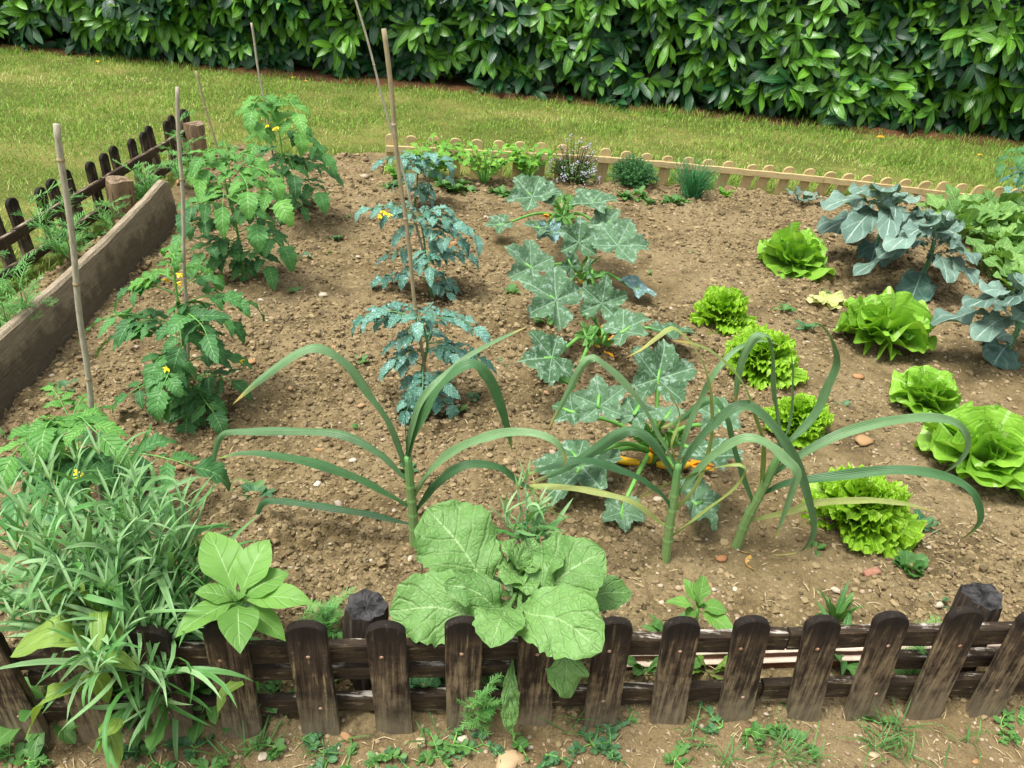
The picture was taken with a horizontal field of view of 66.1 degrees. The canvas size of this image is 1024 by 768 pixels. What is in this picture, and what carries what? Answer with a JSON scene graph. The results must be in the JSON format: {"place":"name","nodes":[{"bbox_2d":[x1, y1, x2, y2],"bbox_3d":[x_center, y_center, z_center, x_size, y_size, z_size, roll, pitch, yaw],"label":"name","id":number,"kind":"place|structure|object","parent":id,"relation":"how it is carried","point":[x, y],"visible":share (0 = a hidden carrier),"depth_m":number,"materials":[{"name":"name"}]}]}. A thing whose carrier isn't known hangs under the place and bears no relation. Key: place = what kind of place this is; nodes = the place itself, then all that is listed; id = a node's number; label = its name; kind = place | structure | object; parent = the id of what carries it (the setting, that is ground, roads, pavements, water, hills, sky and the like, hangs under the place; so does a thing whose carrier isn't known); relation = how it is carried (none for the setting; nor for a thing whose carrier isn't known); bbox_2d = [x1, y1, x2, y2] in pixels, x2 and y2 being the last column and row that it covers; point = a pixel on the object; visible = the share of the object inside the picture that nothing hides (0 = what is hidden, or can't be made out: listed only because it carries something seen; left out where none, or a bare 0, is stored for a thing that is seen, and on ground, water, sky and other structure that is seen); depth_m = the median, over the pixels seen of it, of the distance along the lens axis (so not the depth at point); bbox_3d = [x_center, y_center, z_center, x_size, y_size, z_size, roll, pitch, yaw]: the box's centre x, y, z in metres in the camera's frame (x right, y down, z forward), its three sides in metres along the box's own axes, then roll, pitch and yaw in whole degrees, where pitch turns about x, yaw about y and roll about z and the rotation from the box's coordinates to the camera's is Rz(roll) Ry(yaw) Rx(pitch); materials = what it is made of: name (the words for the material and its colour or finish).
{"place":"outdoors","nodes":[
{"label":"outdoors","id":0,"kind":"place"},
{"bbox_2d":[0,143,1023,767],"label":"soil","id":1,"kind":"structure","parent":0,"point":[356,723],"depth_m":2.71,"materials":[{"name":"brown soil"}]},
{"bbox_2d":[0,249,58,327],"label":"cosmos plant","id":2,"kind":"object","parent":1,"relation":"on","point":[13,309],"visible":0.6,"depth_m":2.71,"materials":[{"name":"green plant"}]},
{"bbox_2d":[0,677,76,758],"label":"leafy shoot","id":3,"kind":"object","parent":1,"relation":"on","point":[35,741],"visible":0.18,"depth_m":1.58,"materials":[{"name":"green plant"}]},
{"bbox_2d":[12,178,96,264],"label":"cosmos plant","id":4,"kind":"object","parent":1,"relation":"on","point":[54,240],"visible":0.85,"depth_m":3.37,"materials":[{"name":"green plant"}]},
{"bbox_2d":[53,123,103,500],"bbox_3d":[-1.074,-0.089,1.973,0.135,1.107,0.018,4,31,0],"label":"bamboo cane","id":5,"kind":"object","parent":1,"relation":"on","point":[60,159],"visible":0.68,"depth_m":1.86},
{"bbox_2d":[0,180,177,421],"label":"garden board","id":6,"kind":"object","parent":1,"relation":"on","point":[110,260],"visible":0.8,"depth_m":3.06,"materials":[{"name":"wood"}]},
{"bbox_2d":[76,195,129,231],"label":"cosmos plant","id":7,"kind":"object","parent":1,"relation":"on","point":[108,221],"visible":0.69,"depth_m":3.86,"materials":[{"name":"green plant"}]},
{"bbox_2d":[0,385,230,545],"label":"tomato plant","id":8,"kind":"object","parent":1,"relation":"on","point":[46,434],"visible":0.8,"depth_m":1.95,"materials":[{"name":"green plant"}]},
{"bbox_2d":[105,175,135,223],"bbox_3d":[-2.018,-0.942,4.068,0.128,0.251,0.126,29,39,35],"label":"post stump","id":9,"kind":"object","parent":1,"relation":"on","point":[117,187],"visible":0.81,"depth_m":4.01,"materials":[{"name":"brown wood"}]},
{"bbox_2d":[11,523,243,767],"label":"marigold plant","id":10,"kind":"object","parent":1,"relation":"on","point":[41,636],"visible":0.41,"depth_m":1.45,"materials":[{"name":"green plant"}]},
{"bbox_2d":[78,239,264,434],"bbox_3d":[-1.104,-0.136,2.471,0.578,0.612,0.464,4,31,0],"label":"tomato plant","id":11,"kind":"object","parent":1,"relation":"on","point":[171,369],"visible":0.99,"depth_m":2.44,"materials":[{"name":"green plant"}]},
{"bbox_2d":[175,86,189,389],"bbox_3d":[-0.988,-0.330,2.379,0.131,1.092,0.014,4,31,0],"label":"bamboo cane","id":12,"kind":"object","parent":1,"relation":"on","point":[178,132],"visible":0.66,"depth_m":2.25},
{"bbox_2d":[157,111,209,182],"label":"cosmos plant","id":13,"kind":"object","parent":1,"relation":"on","point":[176,166],"visible":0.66,"depth_m":4.31,"materials":[{"name":"green plant"}]},
{"bbox_2d":[183,121,208,162],"bbox_3d":[-2.000,-1.515,4.990,0.124,0.285,0.123,14,32,16],"label":"post stump","id":14,"kind":"object","parent":1,"relation":"on","point":[194,129],"visible":0.72,"depth_m":4.93,"materials":[{"name":"brown wood"}]},
{"bbox_2d":[188,682,218,742],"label":"seedling","id":15,"kind":"object","parent":1,"relation":"on","point":[195,730],"visible":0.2,"depth_m":1.60,"materials":[{"name":"green plant"}]},
{"bbox_2d":[170,140,297,290],"bbox_3d":[-1.161,-0.658,3.339,0.602,0.658,0.455,13,32,15],"label":"tomato plant","id":16,"kind":"object","parent":1,"relation":"on","point":[199,178],"visible":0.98,"depth_m":3.25,"materials":[{"name":"green plant"}]},
{"bbox_2d":[175,531,313,693],"bbox_3d":[-0.509,0.546,1.585,0.243,0.428,0.238,4,31,0],"label":"sunflower seedling","id":17,"kind":"object","parent":1,"relation":"on","point":[225,562],"visible":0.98,"depth_m":1.51,"materials":[{"name":"green plant"}]},
{"bbox_2d":[234,93,343,222],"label":"tomato plant","id":18,"kind":"object","parent":1,"relation":"on","point":[302,137],"visible":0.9,"depth_m":3.88,"materials":[{"name":"green plant"}]},
{"bbox_2d":[298,584,355,638],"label":"poppy seedling","id":19,"kind":"object","parent":1,"relation":"on","point":[328,611],"visible":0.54,"depth_m":1.82,"materials":[{"name":"green plant"}]},
{"bbox_2d":[342,588,388,689],"bbox_3d":[-0.323,0.574,1.720,0.106,0.263,0.095,4,31,0],"label":"post stump","id":20,"kind":"object","parent":1,"relation":"on","point":[364,609],"visible":0.49,"depth_m":1.66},
{"bbox_2d":[211,327,566,548],"bbox_3d":[-0.353,0.179,2.021,0.961,0.711,0.287,4,31,0],"label":"leek","id":21,"kind":"object","parent":1,"relation":"on","point":[426,400],"visible":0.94,"depth_m":1.94,"materials":[{"name":"green plant"}]},
{"bbox_2d":[354,0,435,295],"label":"bamboo cane","id":22,"kind":"object","parent":1,"relation":"on","point":[389,123],"visible":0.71,"depth_m":3.16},
{"bbox_2d":[381,28,426,385],"bbox_3d":[-0.317,-0.415,2.436,0.152,1.251,0.017,4,31,0],"label":"bamboo cane","id":23,"kind":"object","parent":1,"relation":"on","point":[392,109],"visible":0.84,"depth_m":2.31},
{"bbox_2d":[371,150,455,207],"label":"tomato plant","id":24,"kind":"object","parent":1,"relation":"on","point":[417,162],"visible":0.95,"depth_m":4.36,"materials":[{"name":"green plant"}]},
{"bbox_2d":[355,200,483,301],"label":"tomato plant","id":25,"kind":"object","parent":1,"relation":"on","point":[441,248],"visible":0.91,"depth_m":3.35,"materials":[{"name":"green plant"}]},
{"bbox_2d":[351,300,496,426],"bbox_3d":[-0.299,-0.079,2.642,0.382,0.431,0.342,25,37,31],"label":"tomato plant","id":26,"kind":"object","parent":1,"relation":"on","point":[446,351],"visible":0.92,"depth_m":2.57,"materials":[{"name":"green plant"}]},
{"bbox_2d":[409,677,445,687],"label":"seedling","id":27,"kind":"object","parent":1,"relation":"on","point":[434,682],"visible":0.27,"depth_m":1.72,"materials":[{"name":"green plant"}]},
{"bbox_2d":[406,132,465,180],"bbox_3d":[-0.490,-1.408,4.936,0.390,0.267,0.310,-8,33,-19],"label":"celery","id":28,"kind":"object","parent":1,"relation":"on","point":[442,146],"visible":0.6,"depth_m":4.93,"materials":[{"name":"green plant"}]},
{"bbox_2d":[455,672,503,736],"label":"fennel seedling","id":29,"kind":"object","parent":1,"relation":"on","point":[485,711],"visible":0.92,"depth_m":1.63,"materials":[{"name":"green plant"}]},
{"bbox_2d":[452,142,516,183],"bbox_3d":[-0.182,-1.387,4.962,0.386,0.242,0.298,-10,33,-22],"label":"celery","id":30,"kind":"object","parent":1,"relation":"on","point":[494,165],"visible":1,"depth_m":4.95,"materials":[{"name":"green plant"}]},
{"bbox_2d":[389,499,631,731],"bbox_3d":[-0.005,0.516,1.672,0.481,0.423,0.352,11,31,10],"label":"mustard plant","id":31,"kind":"object","parent":1,"relation":"on","point":[567,587],"visible":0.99,"depth_m":1.61,"materials":[{"name":"green plant"}]},
{"bbox_2d":[0,606,1023,742],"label":"picket fence","id":32,"kind":"object","parent":1,"relation":"on","point":[313,662],"visible":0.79,"depth_m":1.63,"materials":[{"name":"brown wood"}]},
{"bbox_2d":[3,201,1023,767],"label":"straw bits","id":33,"kind":"object","parent":1,"relation":"on","point":[635,583],"visible":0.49,"depth_m":1.75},
{"bbox_2d":[487,457,573,608],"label":"cornflower clump","id":34,"kind":"object","parent":1,"relation":"on","point":[521,533],"visible":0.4,"depth_m":1.75,"materials":[{"name":"green plant"}]},
{"bbox_2d":[505,144,559,177],"bbox_3d":[0.087,-1.430,5.053,0.407,0.256,0.309,30,39,36],"label":"celery","id":35,"kind":"object","parent":1,"relation":"on","point":[521,160],"visible":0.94,"depth_m":5.01,"materials":[{"name":"green plant"}]},
{"bbox_2d":[485,173,649,263],"bbox_3d":[0.212,-0.813,3.878,0.599,0.462,1.170,-4,32,-14],"label":"courgette plant","id":36,"kind":"object","parent":1,"relation":"on","point":[608,231],"visible":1,"depth_m":3.66,"materials":[{"name":"green plant"}]},
{"bbox_2d":[547,134,600,186],"bbox_3d":[0.410,-1.446,5.083,0.360,0.316,0.348,4,31,0],"label":"thyme","id":37,"kind":"object","parent":1,"relation":"on","point":[579,177],"visible":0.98,"depth_m":5.08,"materials":[{"name":"green plant"}]},
{"bbox_2d":[504,239,656,331],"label":"courgette plant","id":38,"kind":"object","parent":1,"relation":"on","point":[554,289],"visible":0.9,"depth_m":2.98,"materials":[{"name":"green plant"}]},
{"bbox_2d":[518,307,695,390],"bbox_3d":[0.321,-0.157,2.943,0.429,0.329,0.915,26,37,32],"label":"courgette plant","id":39,"kind":"object","parent":1,"relation":"on","point":[546,360],"visible":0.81,"depth_m":2.73,"materials":[{"name":"green plant"}]},
{"bbox_2d":[607,152,659,188],"bbox_3d":[0.797,-1.395,5.141,0.359,0.216,0.363,4,31,0],"label":"savory","id":40,"kind":"object","parent":1,"relation":"on","point":[635,174],"visible":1,"depth_m":5.09,"materials":[{"name":"green plant"}]},
{"bbox_2d":[532,339,743,532],"bbox_3d":[0.398,0.188,2.301,0.608,0.391,0.537,-13,35,-26],"label":"courgette plant","id":41,"kind":"object","parent":1,"relation":"on","point":[667,368],"visible":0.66,"depth_m":2.30,"materials":[{"name":"green plant"}]},
{"bbox_2d":[627,655,701,675],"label":"seedling","id":42,"kind":"object","parent":1,"relation":"on","point":[638,670],"visible":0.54,"depth_m":1.77,"materials":[{"name":"green plant"}]},
{"bbox_2d":[528,326,816,563],"bbox_3d":[0.431,0.170,1.997,0.826,0.753,0.214,2,31,-4],"label":"leek","id":43,"kind":"object","parent":1,"relation":"on","point":[789,457],"visible":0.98,"depth_m":1.96,"materials":[{"name":"green plant"}]},
{"bbox_2d":[665,575,732,628],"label":"sunflower seedling","id":44,"kind":"object","parent":1,"relation":"on","point":[698,591],"visible":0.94,"depth_m":1.81,"materials":[{"name":"green plant"}]},
{"bbox_2d":[668,155,732,199],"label":"chives","id":45,"kind":"object","parent":1,"relation":"on","point":[692,185],"visible":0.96,"depth_m":5.00,"materials":[{"name":"green plant"}]},
{"bbox_2d":[385,134,1022,197],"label":"edging","id":46,"kind":"object","parent":1,"relation":"on","point":[750,172],"visible":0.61,"depth_m":5.25,"materials":[{"name":"brown wood"}]},
{"bbox_2d":[689,283,756,335],"bbox_3d":[0.940,-0.311,3.470,0.322,0.227,0.321,4,31,0],"label":"frilly lettuce","id":47,"kind":"object","parent":1,"relation":"on","point":[728,307],"visible":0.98,"depth_m":3.42,"materials":[{"name":"green plant"}]},
{"bbox_2d":[724,323,808,390],"bbox_3d":[0.997,-0.122,3.052,0.335,0.196,0.312,-11,34,-24],"label":"frilly lettuce","id":48,"kind":"object","parent":1,"relation":"on","point":[759,375],"visible":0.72,"depth_m":3.01,"materials":[{"name":"green plant"}]},
{"bbox_2d":[757,222,835,279],"bbox_3d":[1.472,-0.667,4.026,0.405,0.286,0.434,-7,32,-18],"label":"butterhead lettuce","id":49,"kind":"object","parent":1,"relation":"on","point":[789,250],"visible":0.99,"depth_m":3.96,"materials":[{"name":"green plant"}]},
{"bbox_2d":[762,392,833,447],"bbox_3d":[0.990,0.116,2.748,0.245,0.175,0.251,-18,37,-33],"label":"frilly lettuce","id":50,"kind":"object","parent":1,"relation":"on","point":[803,405],"visible":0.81,"depth_m":2.69,"materials":[{"name":"green plant"}]},
{"bbox_2d":[626,644,1000,669],"bbox_3d":[0.713,0.645,1.871,1.019,0.060,0.034,1,31,-6],"label":"edging strip","id":51,"kind":"object","parent":1,"relation":"on","point":[780,658],"visible":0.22,"depth_m":1.85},
{"bbox_2d":[661,322,983,568],"bbox_3d":[0.780,0.188,2.031,0.916,0.751,0.204,2,31,-3],"label":"leek","id":52,"kind":"object","parent":1,"relation":"on","point":[775,467],"visible":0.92,"depth_m":2.04,"materials":[{"name":"green plant"}]},
{"bbox_2d":[806,291,846,309],"bbox_3d":[1.489,-0.403,3.712,0.171,0.054,0.200,22,35,27],"label":"wilted lettuce","id":53,"kind":"object","parent":1,"relation":"on","point":[832,301],"visible":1,"depth_m":3.69,"materials":[{"name":"yellow plant"}]},
{"bbox_2d":[817,602,857,675],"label":"seedling","id":54,"kind":"object","parent":1,"relation":"on","point":[850,667],"visible":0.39,"depth_m":1.86,"materials":[{"name":"green plant"}]},
{"bbox_2d":[815,580,864,624],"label":"weed","id":55,"kind":"object","parent":1,"relation":"on","point":[839,612],"visible":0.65,"depth_m":2.00,"materials":[{"name":"green plant"}]},
{"bbox_2d":[801,462,926,558],"bbox_3d":[1.045,0.356,2.319,0.356,0.190,0.320,4,31,0],"label":"frilly lettuce","id":56,"kind":"object","parent":1,"relation":"on","point":[888,530],"visible":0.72,"depth_m":2.26,"materials":[{"name":"green plant"}]},
{"bbox_2d":[816,182,926,267],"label":"broccoli plant","id":57,"kind":"object","parent":1,"relation":"on","point":[862,219],"visible":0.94,"depth_m":3.97,"materials":[{"name":"green plant"}]},
{"bbox_2d":[833,286,936,359],"bbox_3d":[1.590,-0.277,3.349,0.408,0.246,0.440,4,31,0],"label":"butterhead lettuce","id":58,"kind":"object","parent":1,"relation":"on","point":[888,317],"visible":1,"depth_m":3.28,"materials":[{"name":"green plant"}]},
{"bbox_2d":[893,550,928,577],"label":"weed","id":59,"kind":"object","parent":1,"relation":"on","point":[905,559],"visible":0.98,"depth_m":2.20,"materials":[{"name":"green plant"}]},
{"bbox_2d":[853,206,981,301],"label":"broccoli plant","id":60,"kind":"object","parent":1,"relation":"on","point":[944,226],"visible":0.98,"depth_m":3.77,"materials":[{"name":"green plant"}]},
{"bbox_2d":[889,365,961,413],"bbox_3d":[1.550,0.035,2.937,0.271,0.202,0.284,19,34,22],"label":"butterhead lettuce","id":61,"kind":"object","parent":1,"relation":"on","point":[923,389],"visible":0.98,"depth_m":2.89,"materials":[{"name":"green plant"}]},
{"bbox_2d":[916,193,968,231],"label":"radish plant","id":62,"kind":"object","parent":1,"relation":"on","point":[938,203],"visible":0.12,"depth_m":4.74,"materials":[{"name":"green plant"}]},
{"bbox_2d":[936,183,988,205],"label":"radish plant","id":63,"kind":"object","parent":1,"relation":"on","point":[953,192],"visible":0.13,"depth_m":4.98,"materials":[{"name":"green plant"}]},
{"bbox_2d":[935,196,1000,239],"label":"radish plant","id":64,"kind":"object","parent":1,"relation":"on","point":[971,214],"visible":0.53,"depth_m":4.45,"materials":[{"name":"green plant"}]},
{"bbox_2d":[914,401,1023,498],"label":"butterhead lettuce","id":65,"kind":"object","parent":1,"relation":"on","point":[996,431],"visible":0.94,"depth_m":2.54,"materials":[{"name":"green plant"}]},
{"bbox_2d":[950,582,1002,671],"bbox_3d":[1.063,0.592,1.849,0.101,0.278,0.090,-3,31,-12],"label":"post stump","id":66,"kind":"object","parent":1,"relation":"on","point":[985,600],"visible":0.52,"depth_m":1.78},
{"bbox_2d":[930,271,1023,369],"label":"broccoli plant","id":67,"kind":"object","parent":1,"relation":"on","point":[988,330],"visible":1,"depth_m":3.16,"materials":[{"name":"green plant"}]},
{"bbox_2d":[957,199,1017,226],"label":"radish plant","id":68,"kind":"object","parent":1,"relation":"on","point":[1009,209],"visible":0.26,"depth_m":4.57,"materials":[{"name":"green plant"}]},
{"bbox_2d":[965,236,1023,277],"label":"radish plant","id":69,"kind":"object","parent":1,"relation":"on","point":[983,249],"visible":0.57,"depth_m":4.11,"materials":[{"name":"green plant"}]},
{"bbox_2d":[968,221,1023,245],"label":"radish plant","id":70,"kind":"object","parent":1,"relation":"on","point":[991,239],"visible":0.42,"depth_m":4.35,"materials":[{"name":"green plant"}]},
{"bbox_2d":[972,188,1023,203],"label":"radish plant","id":71,"kind":"object","parent":1,"relation":"on","point":[1004,197],"visible":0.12,"depth_m":4.86,"materials":[{"name":"green plant"}]},
{"bbox_2d":[983,249,1023,290],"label":"radish plant","id":72,"kind":"object","parent":1,"relation":"on","point":[1007,267],"visible":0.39,"depth_m":3.93,"materials":[{"name":"green plant"}]},
{"bbox_2d":[995,146,1023,203],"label":"tomato plant","id":73,"kind":"object","parent":1,"relation":"on","point":[1019,163],"visible":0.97,"depth_m":4.84,"materials":[{"name":"green plant"}]},
{"bbox_2d":[0,43,1023,304],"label":"lawn","id":74,"kind":"structure","parent":0,"point":[504,133],"depth_m":6.33,"materials":[{"name":"green plant"}]},
{"bbox_2d":[0,109,187,285],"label":"picket fence","id":75,"kind":"object","parent":74,"relation":"on","point":[20,231],"visible":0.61,"depth_m":3.90,"materials":[{"name":"brown wood"}]},
{"bbox_2d":[113,159,167,200],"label":"cosmos plant","id":76,"kind":"object","parent":74,"relation":"on","point":[140,186],"visible":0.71,"depth_m":4.18,"materials":[{"name":"green plant"}]},
{"bbox_2d":[0,709,1023,767],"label":"path","id":77,"kind":"structure","parent":0,"point":[990,758],"depth_m":1.69,"materials":[{"name":"soil"}]},
{"bbox_2d":[3,744,53,767],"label":"creeping weed","id":78,"kind":"object","parent":77,"relation":"on","point":[33,763],"visible":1,"depth_m":1.55,"materials":[{"name":"green plant"}]},
{"bbox_2d":[0,422,290,767],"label":"cornflower clump","id":79,"kind":"object","parent":77,"relation":"on","point":[118,592],"visible":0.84,"depth_m":1.52,"materials":[{"name":"green plant"}]},
{"bbox_2d":[130,682,212,749],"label":"leafy shoot","id":80,"kind":"object","parent":77,"relation":"on","point":[150,738],"visible":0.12,"depth_m":1.59,"materials":[{"name":"green plant"}]},
{"bbox_2d":[161,732,214,761],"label":"creeping weed","id":81,"kind":"object","parent":77,"relation":"on","point":[184,741],"visible":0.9,"depth_m":1.62,"materials":[{"name":"green plant"}]},
{"bbox_2d":[241,736,285,760],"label":"creeping weed","id":82,"kind":"object","parent":77,"relation":"on","point":[280,747],"visible":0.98,"depth_m":1.61,"materials":[{"name":"green plant"}]},
{"bbox_2d":[364,749,407,767],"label":"creeping weed","id":83,"kind":"object","parent":77,"relation":"on","point":[373,757],"visible":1,"depth_m":1.62,"materials":[{"name":"green plant"}]},
{"bbox_2d":[415,728,453,767],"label":"creeping weed","id":84,"kind":"object","parent":77,"relation":"on","point":[445,759],"visible":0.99,"depth_m":1.64,"materials":[{"name":"green plant"}]},
{"bbox_2d":[437,727,482,755],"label":"creeping weed","id":85,"kind":"object","parent":77,"relation":"on","point":[464,745],"visible":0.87,"depth_m":1.65,"materials":[{"name":"green plant"}]},
{"bbox_2d":[452,730,505,762],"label":"creeping weed","id":86,"kind":"object","parent":77,"relation":"on","point":[495,748],"visible":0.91,"depth_m":1.66,"materials":[{"name":"green plant"}]},
{"bbox_2d":[495,749,519,767],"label":"stone","id":87,"kind":"object","parent":77,"relation":"on","point":[509,758],"visible":1,"depth_m":1.63,"materials":[{"name":"beige stone"}]},
{"bbox_2d":[536,751,572,767],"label":"creeping weed","id":88,"kind":"object","parent":77,"relation":"on","point":[551,758],"visible":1,"depth_m":1.64,"materials":[{"name":"green plant"}]},
{"bbox_2d":[568,724,625,764],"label":"creeping weed","id":89,"kind":"object","parent":77,"relation":"on","point":[577,744],"visible":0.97,"depth_m":1.67,"materials":[{"name":"green plant"}]},
{"bbox_2d":[593,718,630,758],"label":"creeping weed","id":90,"kind":"object","parent":77,"relation":"on","point":[613,735],"visible":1,"depth_m":1.69,"materials":[{"name":"green plant"}]},
{"bbox_2d":[661,740,691,767],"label":"creeping weed","id":91,"kind":"object","parent":77,"relation":"on","point":[680,748],"visible":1,"depth_m":1.66,"materials":[{"name":"green plant"}]},
{"bbox_2d":[690,701,722,735],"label":"creeping weed","id":92,"kind":"object","parent":77,"relation":"on","point":[711,727],"visible":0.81,"depth_m":1.73,"materials":[{"name":"green plant"}]},
{"bbox_2d":[740,721,774,751],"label":"creeping weed","id":93,"kind":"object","parent":77,"relation":"on","point":[756,730],"visible":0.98,"depth_m":1.71,"materials":[{"name":"green plant"}]},
{"bbox_2d":[740,706,827,767],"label":"grass tuft","id":94,"kind":"object","parent":77,"relation":"on","point":[785,747],"visible":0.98,"depth_m":1.69,"materials":[{"name":"green plant"}]},
{"bbox_2d":[842,700,912,766],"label":"grass tuft","id":95,"kind":"object","parent":77,"relation":"on","point":[879,736],"visible":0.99,"depth_m":1.72,"materials":[{"name":"green plant"}]},
{"bbox_2d":[871,696,936,764],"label":"grass tuft","id":96,"kind":"object","parent":77,"relation":"on","point":[900,727],"visible":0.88,"depth_m":1.75,"materials":[{"name":"green plant"}]},
{"bbox_2d":[993,708,1021,745],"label":"creeping weed","id":97,"kind":"object","parent":77,"relation":"on","point":[1015,736],"visible":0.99,"depth_m":1.78,"materials":[{"name":"green plant"}]},
{"bbox_2d":[0,36,1023,148],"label":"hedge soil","id":98,"kind":"structure","parent":0,"point":[455,83],"depth_m":7.62,"materials":[{"name":"brown soil"}]},
{"bbox_2d":[0,0,1023,140],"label":"laurel hedge","id":99,"kind":"object","parent":98,"relation":"on","point":[958,65],"visible":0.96,"depth_m":7.29,"materials":[{"name":"green plant"}]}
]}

